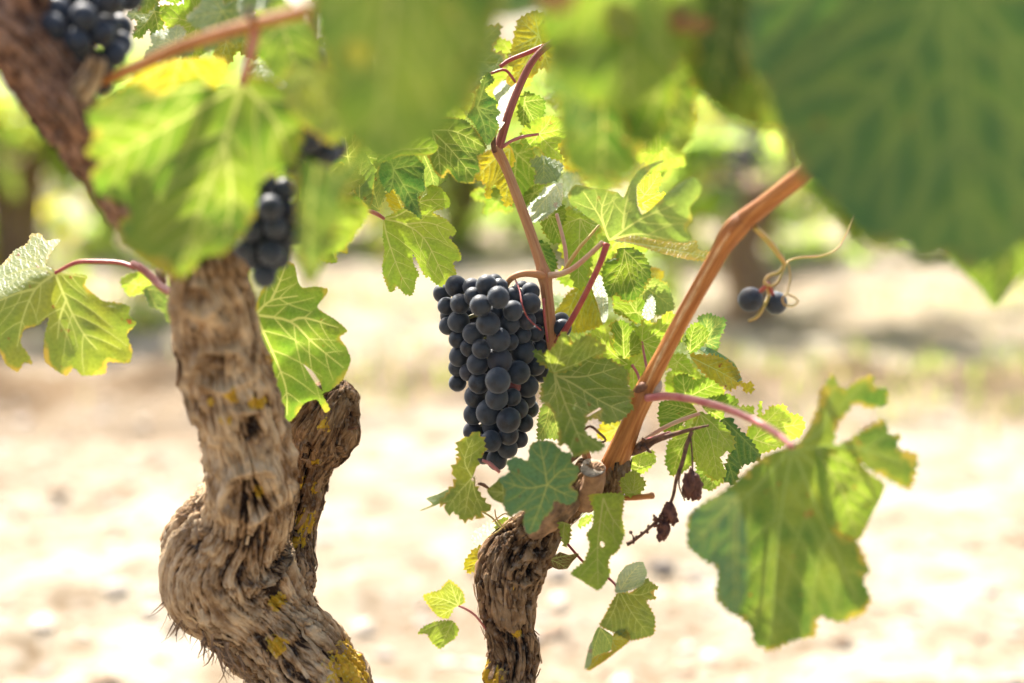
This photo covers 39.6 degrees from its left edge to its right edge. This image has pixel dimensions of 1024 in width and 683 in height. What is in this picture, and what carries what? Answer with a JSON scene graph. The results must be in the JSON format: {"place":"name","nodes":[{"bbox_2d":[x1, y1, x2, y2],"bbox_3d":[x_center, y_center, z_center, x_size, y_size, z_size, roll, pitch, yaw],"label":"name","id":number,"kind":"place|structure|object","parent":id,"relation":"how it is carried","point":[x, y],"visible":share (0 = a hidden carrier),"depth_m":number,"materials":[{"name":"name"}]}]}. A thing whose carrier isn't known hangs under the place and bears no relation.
{"place":"outdoors","nodes":[
{"label":"outdoors","id":0,"kind":"place"},
{"bbox_2d":[0,49,484,82],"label":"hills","id":1,"kind":"structure","parent":0,"point":[138,54],"depth_m":208.67,"materials":[{"name":"green plant"}]},
{"bbox_2d":[124,0,519,49],"label":"sky","id":2,"kind":"structure","parent":0,"point":[508,27],"materials":[{"name":"white"}]},
{"bbox_2d":[0,176,1023,682],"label":"ground","id":3,"kind":"structure","parent":0,"point":[412,554],"depth_m":2.69,"materials":[{"name":"soil"}]},
{"bbox_2d":[0,39,143,185],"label":"grapevine","id":4,"kind":"object","parent":3,"relation":"on","point":[137,44],"visible":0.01,"depth_m":12.34,"materials":[{"name":"plant"}]},
{"bbox_2d":[0,47,307,331],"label":"grapevine","id":5,"kind":"object","parent":3,"relation":"on","point":[29,159],"visible":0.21,"depth_m":4.96,"materials":[{"name":"plant"}]},
{"bbox_2d":[53,57,282,192],"bbox_3d":[-2.146,-1.470,10.444,1.959,1.298,1.740,0,10,2],"label":"grapevine","id":6,"kind":"object","parent":3,"relation":"on","point":[276,178],"depth_m":10.18,"materials":[{"name":"green plant"}]},
{"bbox_2d":[42,52,294,264],"bbox_3d":[-1.675,-0.968,7.348,1.809,1.349,2.036,3,10,20],"label":"grapevine","id":7,"kind":"object","parent":3,"relation":"on","point":[87,245],"visible":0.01,"depth_m":6.84,"materials":[{"name":"plant"}]},
{"bbox_2d":[0,0,586,682],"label":"grapevine","id":8,"kind":"object","parent":3,"relation":"on","point":[168,158],"visible":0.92,"depth_m":0.89,"materials":[{"name":"green plant"}]},
{"bbox_2d":[40,0,142,95],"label":"grape bunch","id":9,"kind":"object","parent":8,"relation":"attached to","point":[83,29],"visible":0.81,"depth_m":0.81,"materials":[{"name":"black food"}]},
{"bbox_2d":[232,175,297,287],"bbox_3d":[-0.143,-0.077,0.844,0.049,0.090,0.051,-8,13,-41],"label":"grape bunch","id":10,"kind":"object","parent":8,"relation":"hanging from","point":[264,246],"visible":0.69,"depth_m":0.83,"materials":[{"name":"black food"}]},
{"bbox_2d":[280,18,345,173],"bbox_3d":[-0.119,-0.144,0.837,0.040,0.094,0.045,0,10,0],"label":"grape bunch","id":11,"kind":"object","parent":8,"relation":"hanging from","point":[314,148],"visible":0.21,"depth_m":0.83,"materials":[{"name":"black food"}]},
{"bbox_2d":[219,58,488,252],"bbox_3d":[-1.003,-0.975,7.642,2.037,1.420,1.543,2,10,10],"label":"grapevine","id":12,"kind":"object","parent":3,"relation":"on","point":[357,242],"visible":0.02,"depth_m":7.41,"materials":[{"name":"green plant"}]},
{"bbox_2d":[350,68,564,262],"bbox_3d":[-0.320,-1.060,7.455,1.922,1.566,1.811,1,10,8],"label":"grapevine","id":13,"kind":"object","parent":3,"relation":"on","point":[459,216],"visible":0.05,"depth_m":7.10,"materials":[{"name":"green plant"}]},
{"bbox_2d":[0,215,1023,682],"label":"stones","id":14,"kind":"object","parent":3,"relation":"on","point":[366,627],"visible":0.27,"depth_m":2.29,"materials":[{"name":"beige stone"}]},
{"bbox_2d":[480,79,559,128],"bbox_3d":[0.067,-1.942,13.134,1.816,1.354,2.044,0,10,-3],"label":"grapevine","id":15,"kind":"object","parent":3,"relation":"on","point":[550,111],"visible":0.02,"depth_m":12.70,"materials":[{"name":"yellow plant"}]},
{"bbox_2d":[471,69,871,270],"bbox_3d":[0.747,-0.854,6.919,2.037,1.420,1.543,-3,10,-16],"label":"grapevine","id":16,"kind":"object","parent":3,"relation":"on","point":[792,218],"visible":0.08,"depth_m":6.71,"materials":[{"name":"plant"}]},
{"bbox_2d":[418,0,1023,682],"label":"grapevine","id":17,"kind":"object","parent":3,"relation":"on","point":[894,122],"visible":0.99,"depth_m":0.87,"materials":[{"name":"green plant"}]},
{"bbox_2d":[433,270,571,469],"bbox_3d":[-0.008,0.019,1.034,0.089,0.146,0.087,-8,12,-38],"label":"grape bunch","id":18,"kind":"object","parent":17,"relation":"hanging from","point":[497,337],"visible":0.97,"depth_m":1.00,"materials":[{"name":"food"}]},
{"bbox_2d":[626,431,703,545],"bbox_3d":[0.106,0.103,0.982,0.053,0.078,0.017,-3,10,-19],"label":"dried grape bunch","id":19,"kind":"object","parent":17,"relation":"hanging from","point":[692,486],"visible":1,"depth_m":0.98,"materials":[{"name":"brown plant"}]},
{"bbox_2d":[738,281,786,314],"bbox_3d":[0.167,-0.029,0.947,0.034,0.024,0.017,-2,10,-13],"label":"grape pair","id":20,"kind":"object","parent":17,"relation":"hanging from","point":[750,299],"visible":0.98,"depth_m":0.94},
{"bbox_2d":[533,96,1023,325],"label":"grapevine","id":21,"kind":"object","parent":3,"relation":"on","point":[708,156],"visible":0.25,"depth_m":4.82,"materials":[{"name":"plant"}]},
{"bbox_2d":[711,125,778,210],"bbox_3d":[0.696,-0.565,4.267,0.190,0.341,0.150,0,10,0],"label":"grape bunch","id":22,"kind":"object","parent":21,"relation":"hanging from","point":[748,157],"visible":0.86,"depth_m":4.24,"materials":[{"name":"grey"}]},
{"bbox_2d":[807,210,851,245],"bbox_3d":[2.366,-0.885,7.361,1.843,1.285,1.396,7,12,38],"label":"grapevine","id":23,"kind":"object","parent":3,"relation":"on","point":[815,231],"depth_m":7.73,"materials":[{"name":"plant"}]},
{"bbox_2d":[84,276,1023,442],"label":"grass","id":24,"kind":"structure","parent":0,"point":[925,369],"depth_m":3.62,"materials":[{"name":"plant"}]}
]}

